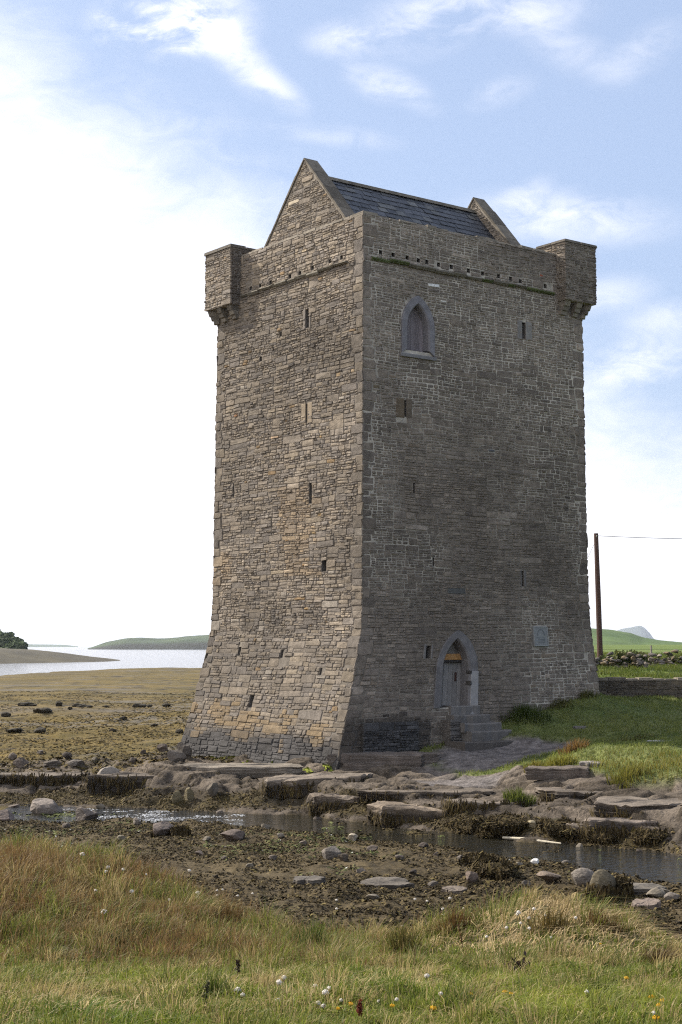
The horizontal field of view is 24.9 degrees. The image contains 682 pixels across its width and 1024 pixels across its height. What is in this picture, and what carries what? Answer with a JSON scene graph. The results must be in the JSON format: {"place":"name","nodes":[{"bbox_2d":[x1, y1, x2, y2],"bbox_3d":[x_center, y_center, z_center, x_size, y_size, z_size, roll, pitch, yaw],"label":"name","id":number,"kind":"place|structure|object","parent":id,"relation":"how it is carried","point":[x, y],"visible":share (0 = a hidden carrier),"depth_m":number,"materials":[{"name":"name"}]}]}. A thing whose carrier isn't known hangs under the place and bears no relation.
{"place":"outdoors","nodes":[
{"label":"outdoors","id":0,"kind":"place"},
{"bbox_2d":[28,644,77,646],"bbox_3d":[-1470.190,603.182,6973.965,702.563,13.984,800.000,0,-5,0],"label":"headland","id":1,"kind":"structure","parent":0,"point":[41,645],"depth_m":6724.22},
{"bbox_2d":[0,648,119,663],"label":"shore spit","id":2,"kind":"structure","parent":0,"point":[9,656],"depth_m":421.36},
{"bbox_2d":[0,646,205,675],"bbox_3d":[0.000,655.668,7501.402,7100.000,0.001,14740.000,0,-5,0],"label":"sea","id":3,"kind":"structure","parent":0,"point":[159,658],"depth_m":442.81,"materials":[{"name":"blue liquid"}]},
{"bbox_2d":[88,635,208,648],"bbox_3d":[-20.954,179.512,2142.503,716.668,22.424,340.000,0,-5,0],"label":"hill","id":4,"kind":"structure","parent":0,"point":[194,642],"depth_m":1998.56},
{"bbox_2d":[0,645,681,1023],"bbox_3d":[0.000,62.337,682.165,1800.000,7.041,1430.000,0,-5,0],"label":"ground","id":5,"kind":"structure","parent":0,"point":[446,771],"depth_m":43.37,"materials":[{"name":"soil"}]},
{"bbox_2d":[1,712,10,716],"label":"weedy lump","id":6,"kind":"object","parent":5,"relation":"on","point":[5,714],"visible":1,"depth_m":90.20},
{"bbox_2d":[0,809,13,821],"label":"boulder","id":7,"kind":"object","parent":5,"relation":"on","point":[6,814],"visible":0.94,"depth_m":39.81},
{"bbox_2d":[8,752,16,759],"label":"shore stone","id":8,"kind":"object","parent":5,"relation":"on","point":[12,756],"visible":0.94,"depth_m":56.87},
{"bbox_2d":[6,727,22,732],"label":"weedy lump","id":9,"kind":"object","parent":5,"relation":"on","point":[17,730],"visible":0.94,"depth_m":72.66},
{"bbox_2d":[13,757,28,767],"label":"boulder","id":10,"kind":"object","parent":5,"relation":"on","point":[20,762],"visible":1,"depth_m":50.93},
{"bbox_2d":[19,702,33,705],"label":"weedy lump","id":11,"kind":"object","parent":5,"relation":"on","point":[24,704],"visible":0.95,"depth_m":109.20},
{"bbox_2d":[34,727,45,732],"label":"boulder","id":12,"kind":"object","parent":5,"relation":"on","point":[40,730],"visible":1,"depth_m":72.26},
{"bbox_2d":[33,707,51,712],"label":"weedy lump","id":13,"kind":"object","parent":5,"relation":"on","point":[43,710],"visible":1,"depth_m":96.01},
{"bbox_2d":[30,798,61,813],"bbox_3d":[-8.103,8.168,42.531,0.887,0.559,0.753,-3,-6,32],"label":"boulder","id":14,"kind":"object","parent":5,"relation":"on","point":[44,806],"visible":0.83,"depth_m":42.28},
{"bbox_2d":[0,771,92,785],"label":"rock slab","id":15,"kind":"object","parent":5,"relation":"on","point":[54,774],"visible":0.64,"depth_m":46.61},
{"bbox_2d":[43,760,61,766],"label":"boulder","id":16,"kind":"object","parent":5,"relation":"on","point":[56,763],"visible":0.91,"depth_m":50.71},
{"bbox_2d":[32,942,99,962],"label":"grass tuft","id":17,"kind":"object","parent":5,"relation":"on","point":[63,952],"visible":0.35,"depth_m":11.49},
{"bbox_2d":[62,752,71,758],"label":"shore stone","id":18,"kind":"object","parent":5,"relation":"on","point":[65,755],"visible":0.96,"depth_m":51.49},
{"bbox_2d":[67,759,84,766],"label":"boulder","id":19,"kind":"object","parent":5,"relation":"on","point":[73,762],"visible":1,"depth_m":50.66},
{"bbox_2d":[97,766,119,773],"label":"boulder","id":20,"kind":"object","parent":5,"relation":"on","point":[107,770],"visible":0.38,"depth_m":45.97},
{"bbox_2d":[81,922,145,949],"bbox_3d":[-1.850,3.480,12.631,0.576,0.320,0.456,-2,-5,17],"label":"grass tuft","id":21,"kind":"object","parent":5,"relation":"on","point":[112,933],"visible":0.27,"depth_m":12.60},
{"bbox_2d":[0,690,233,773],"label":"golden weed","id":22,"kind":"object","parent":5,"relation":"on","point":[85,740],"visible":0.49,"depth_m":73.39,"materials":[{"name":"plant"}]},
{"bbox_2d":[87,772,154,793],"bbox_3d":[-5.770,8.033,45.938,3.446,0.590,1.562,0,-5,0],"label":"rock slab","id":23,"kind":"object","parent":5,"relation":"on","point":[140,776],"visible":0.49,"depth_m":45.30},
{"bbox_2d":[113,892,156,916],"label":"grass tuft","id":24,"kind":"object","parent":5,"relation":"on","point":[135,904],"visible":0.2,"depth_m":14.21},
{"bbox_2d":[133,817,141,824],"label":"shore stone","id":25,"kind":"object","parent":5,"relation":"on","point":[136,821],"visible":1,"depth_m":38.73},
{"bbox_2d":[157,744,167,751],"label":"boulder","id":26,"kind":"object","parent":5,"relation":"on","point":[162,747],"visible":1,"depth_m":54.15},
{"bbox_2d":[153,821,172,836],"bbox_3d":[-4.250,7.620,36.973,0.548,0.411,0.431,0,-5,0],"label":"boulder","id":27,"kind":"object","parent":5,"relation":"on","point":[161,828],"visible":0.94,"depth_m":36.87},
{"bbox_2d":[170,791,182,802],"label":"boulder","id":28,"kind":"object","parent":5,"relation":"on","point":[176,796],"visible":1,"depth_m":43.93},
{"bbox_2d":[167,750,186,761],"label":"boulder","id":29,"kind":"object","parent":5,"relation":"on","point":[176,755],"visible":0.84,"depth_m":48.24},
{"bbox_2d":[177,742,191,756],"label":"boulder","id":30,"kind":"object","parent":5,"relation":"on","point":[186,750],"visible":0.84,"depth_m":48.80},
{"bbox_2d":[184,787,193,801],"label":"boulder","id":31,"kind":"object","parent":5,"relation":"on","point":[188,794],"visible":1,"depth_m":43.93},
{"bbox_2d":[201,980,210,1007],"bbox_3d":[-0.639,2.307,7.289,0.045,0.193,0.052,0,-5,0],"label":"seed spike","id":32,"kind":"object","parent":5,"relation":"on","point":[207,988],"visible":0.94,"depth_m":7.29,"materials":[{"name":"brown plant"}]},
{"bbox_2d":[206,782,218,796],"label":"boulder","id":33,"kind":"object","parent":5,"relation":"on","point":[212,789],"visible":1,"depth_m":43.77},
{"bbox_2d":[188,966,237,999],"bbox_3d":[-0.691,2.563,8.377,0.318,0.222,0.256,0,-5,0],"label":"grass tuft","id":34,"kind":"object","parent":5,"relation":"on","point":[211,986],"visible":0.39,"depth_m":8.38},
{"bbox_2d":[210,896,254,928],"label":"grass tuft","id":35,"kind":"object","parent":5,"relation":"on","point":[235,913],"visible":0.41,"depth_m":15.23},
{"bbox_2d":[220,829,244,840],"bbox_3d":[-2.466,7.513,35.776,0.653,0.308,0.448,2,-5,-24],"label":"boulder","id":36,"kind":"object","parent":5,"relation":"on","point":[233,834],"visible":0.92,"depth_m":35.68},
{"bbox_2d":[234,959,240,977],"bbox_3d":[-0.632,2.810,9.429,0.038,0.154,0.036,3,-6,-30],"label":"seed spike","id":37,"kind":"object","parent":5,"relation":"on","point":[237,962],"visible":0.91,"depth_m":9.43,"materials":[{"name":"brown plant"}]},
{"bbox_2d":[177,763,303,777],"bbox_3d":[-3.061,7.696,46.086,3.946,0.366,1.482,0,-5,0],"label":"rock slab","id":38,"kind":"object","parent":5,"relation":"on","point":[254,770],"visible":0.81,"depth_m":45.49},
{"bbox_2d":[278,914,335,949],"bbox_3d":[-0.299,3.564,13.016,0.565,0.407,0.423,1,-5,-11],"label":"grass tuft","id":39,"kind":"object","parent":5,"relation":"on","point":[304,935],"visible":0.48,"depth_m":13.01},
{"bbox_2d":[293,875,325,885],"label":"rock slab","id":40,"kind":"object","parent":5,"relation":"on","point":[312,880],"visible":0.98,"depth_m":26.99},
{"bbox_2d":[265,773,373,797],"bbox_3d":[-0.600,7.711,43.646,3.154,0.683,1.740,0,-5,0],"label":"rock slab","id":41,"kind":"object","parent":5,"relation":"on","point":[301,780],"visible":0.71,"depth_m":43.06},
{"bbox_2d":[321,846,341,859],"bbox_3d":[-0.227,6.965,31.457,0.330,0.302,0.456,4,-7,-40],"label":"boulder","id":42,"kind":"object","parent":5,"relation":"on","point":[330,852],"visible":0.84,"depth_m":31.32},
{"bbox_2d":[306,793,361,815],"bbox_3d":[0.117,7.944,42.060,2.208,0.633,1.503,-1,-5,10],"label":"rock slab","id":43,"kind":"object","parent":5,"relation":"on","point":[330,797],"visible":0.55,"depth_m":41.55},
{"bbox_2d":[1,756,678,877],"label":"green weed","id":44,"kind":"object","parent":5,"relation":"on","point":[307,769],"visible":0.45,"depth_m":36.36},
{"bbox_2d":[0,825,681,1023],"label":"bank grass","id":45,"kind":"structure","parent":5,"relation":"on","point":[183,934],"depth_m":10.98,"materials":[{"name":"plant"}]},
{"bbox_2d":[0,760,681,940],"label":"wrack","id":46,"kind":"object","parent":5,"relation":"on","point":[489,866],"visible":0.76,"depth_m":34.09,"materials":[{"name":"plant"}]},
{"bbox_2d":[337,853,347,860],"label":"boulder","id":47,"kind":"object","parent":5,"relation":"on","point":[343,857],"visible":1,"depth_m":30.84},
{"bbox_2d":[348,833,357,840],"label":"boulder","id":48,"kind":"object","parent":5,"relation":"on","point":[352,836],"visible":1,"depth_m":36.13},
{"bbox_2d":[356,998,363,1017],"bbox_3d":[0.089,2.333,7.169,0.040,0.145,0.039,0,-5,0],"label":"seed spike","id":49,"kind":"object","parent":5,"relation":"on","point":[359,1006],"visible":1,"depth_m":7.17,"materials":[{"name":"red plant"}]},
{"bbox_2d":[343,762,384,770],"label":"rock slab","id":50,"kind":"object","parent":5,"relation":"on","point":[353,766],"visible":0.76,"depth_m":46.26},
{"bbox_2d":[366,894,378,898],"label":"shore stone","id":51,"kind":"object","parent":5,"relation":"on","point":[373,896],"visible":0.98,"depth_m":25.23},
{"bbox_2d":[367,845,377,850],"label":"shore stone","id":52,"kind":"object","parent":5,"relation":"on","point":[372,847],"visible":0.98,"depth_m":33.09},
{"bbox_2d":[325,751,445,766],"bbox_3d":[1.392,7.495,46.791,3.759,0.462,1.129,0,-5,0],"label":"rock slab","id":53,"kind":"object","parent":5,"relation":"on","point":[412,758],"visible":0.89,"depth_m":46.35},
{"bbox_2d":[360,877,414,889],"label":"rock slab","id":54,"kind":"object","parent":5,"relation":"on","point":[391,883],"visible":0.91,"depth_m":27.02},
{"bbox_2d":[181,158,599,769],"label":"tower house","id":55,"kind":"structure","parent":5,"relation":"on","point":[401,544],"depth_m":51.18,"materials":[{"name":"stone"}]},
{"bbox_2d":[248,695,254,707],"bbox_3d":[-2.773,6.287,51.256,0.619,0.400,0.224,4,-6,-37],"label":"slit window","id":56,"kind":"structure","parent":55,"relation":"in","point":[252,696],"depth_m":51.23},
{"bbox_2d":[306,309,308,327],"bbox_3d":[-0.909,-6.389,51.274,0.493,0.620,0.200,4,-6,-37],"label":"slit window","id":57,"kind":"structure","parent":55,"relation":"in","point":[307,311],"depth_m":51.24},
{"bbox_2d":[309,483,311,503],"bbox_3d":[-0.794,-0.602,50.529,0.495,0.680,0.152,4,-6,-37],"label":"slit window","id":58,"kind":"structure","parent":55,"relation":"in","point":[310,484],"depth_m":50.47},
{"bbox_2d":[399,296,436,360],"bbox_3d":[2.411,-5.993,50.173,1.518,2.080,0.379,4,-6,-37],"label":"window frame","id":59,"kind":"structure","parent":55,"relation":"in","point":[417,322],"depth_m":50.31,"materials":[{"name":"stone"}]},
{"bbox_2d":[440,645,461,706],"bbox_3d":[3.416,5.214,50.036,1.429,2.166,0.236,4,-6,-38],"label":"door","id":60,"kind":"structure","parent":55,"relation":"in","point":[451,671],"depth_m":50.11,"materials":[{"name":"grey wood"}]},
{"bbox_2d":[522,322,525,338],"bbox_3d":[6.131,-6.217,53.259,0.170,0.580,0.491,4,-6,-37],"label":"slit window","id":61,"kind":"structure","parent":55,"relation":"in","point":[523,324],"depth_m":53.19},
{"bbox_2d":[369,916,424,954],"bbox_3d":[0.464,3.498,12.713,0.557,0.373,0.377,0,-5,0],"label":"grass tuft","id":62,"kind":"object","parent":5,"relation":"on","point":[401,938],"visible":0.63,"depth_m":12.70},
{"bbox_2d":[365,800,446,826],"bbox_3d":[1.865,7.845,39.774,2.382,0.692,1.721,-2,-5,22],"label":"rock slab","id":63,"kind":"object","parent":5,"relation":"on","point":[407,811],"visible":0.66,"depth_m":39.21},
{"bbox_2d":[418,842,428,847],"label":"shore stone","id":64,"kind":"object","parent":5,"relation":"on","point":[422,844],"visible":0.98,"depth_m":33.65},
{"bbox_2d":[357,787,493,799],"bbox_3d":[2.246,7.500,41.096,3.668,0.280,1.198,0,-5,0],"label":"rock slab","id":65,"kind":"object","parent":5,"relation":"on","point":[370,794],"visible":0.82,"depth_m":40.70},
{"bbox_2d":[427,881,437,885],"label":"shore stone","id":66,"kind":"object","parent":5,"relation":"on","point":[432,883],"visible":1,"depth_m":27.35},
{"bbox_2d":[429,903,478,938],"bbox_3d":[0.980,3.522,13.271,0.488,0.353,0.422,0,-5,0],"label":"grass tuft","id":67,"kind":"object","parent":5,"relation":"on","point":[453,921],"visible":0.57,"depth_m":13.29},
{"bbox_2d":[441,886,467,894],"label":"rock","id":68,"kind":"object","parent":5,"relation":"on","point":[456,889],"visible":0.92,"depth_m":26.57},
{"bbox_2d":[430,979,486,1015],"bbox_3d":[0.603,2.404,7.640,0.368,0.220,0.298,0,-5,0],"label":"grass tuft","id":69,"kind":"object","parent":5,"relation":"on","point":[458,995],"visible":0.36,"depth_m":7.62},
{"bbox_2d":[457,924,463,952],"bbox_3d":[0.926,3.322,11.852,0.071,0.309,0.040,0,-5,0],"label":"seed spike","id":70,"kind":"object","parent":5,"relation":"on","point":[459,930],"visible":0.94,"depth_m":11.85,"materials":[{"name":"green plant"}]},
{"bbox_2d":[465,871,478,882],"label":"boulder","id":71,"kind":"object","parent":5,"relation":"on","point":[471,877],"visible":1,"depth_m":27.52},
{"bbox_2d":[441,705,513,750],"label":"stone steps","id":72,"kind":"structure","parent":5,"relation":"on","point":[464,728],"depth_m":48.98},
{"bbox_2d":[443,798,523,812],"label":"rock slab","id":73,"kind":"object","parent":5,"relation":"on","point":[479,802],"visible":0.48,"depth_m":38.94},
{"bbox_2d":[504,951,531,975],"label":"dock plant","id":74,"kind":"object","parent":5,"relation":"on","point":[518,963],"visible":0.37,"depth_m":10.17,"materials":[{"name":"green plant"}]},
{"bbox_2d":[501,786,537,806],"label":"ledge tuft","id":75,"kind":"object","parent":5,"relation":"on","point":[516,795],"visible":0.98,"depth_m":39.09,"materials":[{"name":"green plant"}]},
{"bbox_2d":[521,880,530,886],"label":"shore stone","id":76,"kind":"object","parent":5,"relation":"on","point":[524,882],"visible":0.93,"depth_m":27.32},
{"bbox_2d":[500,701,552,726],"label":"ledge tuft","id":77,"kind":"object","parent":5,"relation":"on","point":[534,712],"visible":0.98,"depth_m":50.63,"materials":[{"name":"green plant"}]},
{"bbox_2d":[502,836,560,843],"bbox_3d":[4.483,7.702,36.254,1.641,0.083,0.091,-4,-7,40],"label":"driftwood","id":78,"kind":"object","parent":5,"relation":"on","point":[517,838],"visible":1,"depth_m":36.15,"materials":[{"name":"white wood"}]},
{"bbox_2d":[527,820,536,827],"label":"boulder","id":79,"kind":"object","parent":5,"relation":"on","point":[531,823],"visible":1,"depth_m":36.96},
{"bbox_2d":[523,758,541,772],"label":"ledge tuft","id":80,"kind":"object","parent":5,"relation":"on","point":[534,763],"visible":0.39,"depth_m":42.29,"materials":[{"name":"green plant"}]},
{"bbox_2d":[530,858,538,864],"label":"boulder","id":81,"kind":"object","parent":5,"relation":"on","point":[534,860],"visible":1,"depth_m":29.77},
{"bbox_2d":[536,871,560,882],"bbox_3d":[3.701,6.510,27.485,0.457,0.224,0.454,0,-5,0],"label":"boulder","id":82,"kind":"object","parent":5,"relation":"on","point":[548,877],"visible":0.98,"depth_m":27.36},
{"bbox_2d":[421,650,681,783],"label":"lawn grass","id":83,"kind":"structure","parent":5,"relation":"on","point":[635,671],"depth_m":49.52,"materials":[{"name":"plant"}]},
{"bbox_2d":[521,903,581,936],"bbox_3d":[1.752,3.349,12.720,0.541,0.308,0.464,0,-5,0],"label":"grass tuft","id":84,"kind":"object","parent":5,"relation":"on","point":[549,917],"visible":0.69,"depth_m":12.68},
{"bbox_2d":[525,765,589,779],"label":"rock slab","id":85,"kind":"object","parent":5,"relation":"on","point":[550,772],"visible":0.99,"depth_m":40.38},
{"bbox_2d":[539,752,578,765],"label":"ledge tuft","id":86,"kind":"object","parent":5,"relation":"on","point":[562,760],"visible":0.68,"depth_m":41.67,"materials":[{"name":"green plant"}]},
{"bbox_2d":[548,696,572,709],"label":"ledge tuft","id":87,"kind":"object","parent":5,"relation":"on","point":[558,705],"visible":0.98,"depth_m":52.13,"materials":[{"name":"green plant"}]},
{"bbox_2d":[534,787,604,800],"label":"rock slab","id":88,"kind":"object","parent":5,"relation":"on","point":[558,792],"visible":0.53,"depth_m":38.77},
{"bbox_2d":[555,737,589,754],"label":"ledge tuft","id":89,"kind":"object","parent":5,"relation":"on","point":[569,748],"visible":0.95,"depth_m":43.36,"materials":[{"name":"brown plant"}]},
{"bbox_2d":[566,823,588,840],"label":"rock slab","id":90,"kind":"object","parent":5,"relation":"on","point":[574,825],"visible":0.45,"depth_m":36.16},
{"bbox_2d":[571,868,593,885],"bbox_3d":[4.258,6.404,27.050,0.441,0.342,0.375,0,-5,0],"label":"boulder","id":91,"kind":"object","parent":5,"relation":"on","point":[581,876],"visible":0.73,"depth_m":26.91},
{"bbox_2d":[577,688,598,698],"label":"ledge tuft","id":92,"kind":"object","parent":5,"relation":"on","point":[584,694],"visible":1,"depth_m":52.95,"materials":[{"name":"green plant"}]},
{"bbox_2d":[579,761,604,766],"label":"rock slab","id":93,"kind":"object","parent":5,"relation":"on","point":[584,763],"visible":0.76,"depth_m":40.86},
{"bbox_2d":[594,533,602,658],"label":"utility pole","id":94,"kind":"object","parent":5,"relation":"on","point":[598,604],"visible":0.81,"depth_m":80.30,"materials":[{"name":"brown wood"}]},
{"bbox_2d":[607,536,680,538],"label":"overhead wire","id":95,"kind":"object","parent":94,"relation":"attached to","point":[643,537],"visible":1,"depth_m":81.37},
{"bbox_2d":[576,975,623,994],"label":"grass tuft","id":96,"kind":"object","parent":5,"relation":"on","point":[600,982],"visible":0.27,"depth_m":8.16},
{"bbox_2d":[589,869,615,903],"bbox_3d":[4.282,6.172,25.255,0.479,0.645,0.345,0,-5,0],"label":"boulder","id":97,"kind":"object","parent":5,"relation":"on","point":[600,877],"visible":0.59,"depth_m":25.16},
{"bbox_2d":[574,903,633,937],"bbox_3d":[2.168,3.421,12.852,0.531,0.326,0.421,-1,-5,11],"label":"grass tuft","id":98,"kind":"object","parent":5,"relation":"on","point":[604,919],"visible":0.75,"depth_m":12.85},
{"bbox_2d":[583,816,657,834],"bbox_3d":[6.778,7.381,36.221,2.224,0.478,1.350,0,-5,0],"label":"rock slab","id":99,"kind":"object","parent":5,"relation":"on","point":[619,822],"visible":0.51,"depth_m":35.74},
{"bbox_2d":[598,649,649,665],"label":"shrub","id":100,"kind":"object","parent":5,"relation":"on","point":[618,655],"visible":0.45,"depth_m":79.15,"materials":[{"name":"green plant"}]},
{"bbox_2d":[604,760,653,788],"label":"ledge tuft","id":101,"kind":"object","parent":5,"relation":"on","point":[620,780],"visible":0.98,"depth_m":39.06,"materials":[{"name":"green plant"}]},
{"bbox_2d":[609,732,657,741],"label":"ledge tuft","id":102,"kind":"object","parent":5,"relation":"on","point":[636,736],"visible":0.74,"depth_m":47.47,"materials":[{"name":"green plant"}]},
{"bbox_2d":[594,796,681,817],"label":"rock slab","id":103,"kind":"object","parent":5,"relation":"on","point":[630,804],"visible":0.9,"depth_m":36.37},
{"bbox_2d":[595,649,681,667],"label":"rubble wall","id":104,"kind":"structure","parent":5,"relation":"on","point":[613,662],"depth_m":77.53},
{"bbox_2d":[598,677,681,698],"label":"garden wall","id":105,"kind":"structure","parent":5,"relation":"on","point":[630,687],"depth_m":56.06,"materials":[{"name":"stone"}]},
{"bbox_2d":[631,898,660,909],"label":"rock slab","id":106,"kind":"object","parent":5,"relation":"on","point":[650,903],"visible":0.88,"depth_m":23.59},
{"bbox_2d":[633,883,669,895],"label":"rock slab","id":107,"kind":"object","parent":5,"relation":"on","point":[641,888],"visible":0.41,"depth_m":25.77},
{"bbox_2d":[646,886,664,897],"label":"shore stone","id":108,"kind":"object","parent":5,"relation":"on","point":[656,892],"visible":0.82,"depth_m":25.32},
{"bbox_2d":[633,941,681,966],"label":"grass tuft","id":109,"kind":"object","parent":5,"relation":"on","point":[658,951],"visible":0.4,"depth_m":11.32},
{"bbox_2d":[656,654,681,664],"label":"shrub","id":110,"kind":"object","parent":5,"relation":"on","point":[677,658],"visible":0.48,"depth_m":85.34,"materials":[{"name":"green plant"}]},
{"bbox_2d":[664,892,679,901],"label":"shore stone","id":111,"kind":"object","parent":5,"relation":"on","point":[670,896],"visible":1,"depth_m":24.45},
{"bbox_2d":[0,0,681,645],"label":"sky","id":112,"kind":"structure","parent":0,"point":[140,140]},
{"bbox_2d":[6,804,681,884],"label":"stream","id":113,"kind":"structure","parent":0,"point":[649,865],"depth_m":36.38,"materials":[{"name":"black liquid"}]},
{"bbox_2d":[75,807,97,821],"bbox_3d":[-6.649,7.960,40.545,0.526,0.423,0.468,-3,-6,33],"label":"boulder","id":114,"kind":"object","parent":113,"relation":"in","point":[85,814],"visible":0.9,"depth_m":40.40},
{"bbox_2d":[63,808,244,823],"bbox_3d":[-5.414,8.210,41.751,6.473,0.024,2.721,-2,-5,18],"label":"froth","id":115,"kind":"object","parent":113,"relation":"on","point":[162,814],"visible":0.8,"depth_m":41.50,"materials":[{"name":"white liquid"}]},
{"bbox_2d":[617,626,653,638],"bbox_3d":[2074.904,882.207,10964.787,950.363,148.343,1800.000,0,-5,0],"label":"mountain","id":116,"kind":"structure","parent":0,"point":[641,631],"depth_m":10579.55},
{"bbox_2d":[591,628,681,644],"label":"green hill","id":117,"kind":"structure","parent":0,"point":[612,637],"depth_m":573.86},
{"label":"wooded hill","id":118,"kind":"structure","parent":0,"visible":0},
{"bbox_2d":[0,629,28,648],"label":"wood","id":119,"kind":"object","parent":118,"relation":"on","point":[9,640],"visible":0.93,"depth_m":474.20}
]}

